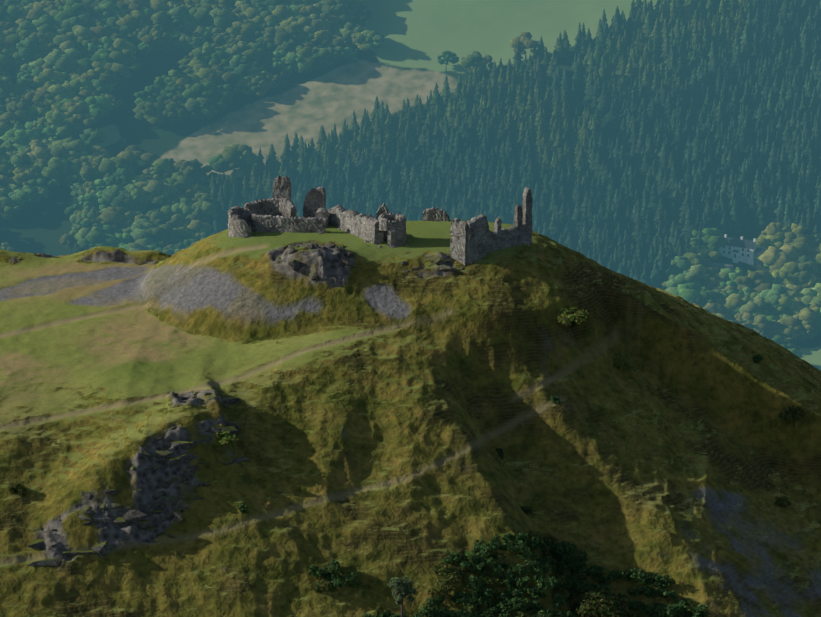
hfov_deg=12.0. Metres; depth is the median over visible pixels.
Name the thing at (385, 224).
wall
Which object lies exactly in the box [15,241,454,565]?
crag boulders
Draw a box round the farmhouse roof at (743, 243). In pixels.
[723,237,755,252]
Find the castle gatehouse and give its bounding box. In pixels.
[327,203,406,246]
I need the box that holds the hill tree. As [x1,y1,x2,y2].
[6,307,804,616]
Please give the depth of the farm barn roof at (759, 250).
1835.45 m
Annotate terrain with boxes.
[0,0,820,459]
[0,220,820,616]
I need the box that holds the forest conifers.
[205,0,820,288]
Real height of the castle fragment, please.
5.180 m
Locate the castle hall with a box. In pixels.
[228,176,328,237]
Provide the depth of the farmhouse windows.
1838.16 m
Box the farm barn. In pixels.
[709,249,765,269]
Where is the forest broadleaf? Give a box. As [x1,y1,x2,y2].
[0,0,820,368]
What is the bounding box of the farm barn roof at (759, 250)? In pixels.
[754,247,765,253]
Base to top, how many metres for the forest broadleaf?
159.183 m
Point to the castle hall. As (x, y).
(277, 212)
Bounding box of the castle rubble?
[227,220,529,268]
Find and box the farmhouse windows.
[723,246,748,257]
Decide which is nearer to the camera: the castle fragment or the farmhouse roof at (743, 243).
the castle fragment
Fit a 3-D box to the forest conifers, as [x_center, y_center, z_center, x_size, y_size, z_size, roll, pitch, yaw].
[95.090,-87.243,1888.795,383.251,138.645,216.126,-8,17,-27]
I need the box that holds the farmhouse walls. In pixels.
[719,234,758,264]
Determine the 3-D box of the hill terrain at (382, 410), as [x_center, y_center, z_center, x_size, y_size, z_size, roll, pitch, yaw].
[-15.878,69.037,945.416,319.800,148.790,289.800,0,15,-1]
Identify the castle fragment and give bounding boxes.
[422,207,449,220]
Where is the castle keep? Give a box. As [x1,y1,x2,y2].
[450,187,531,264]

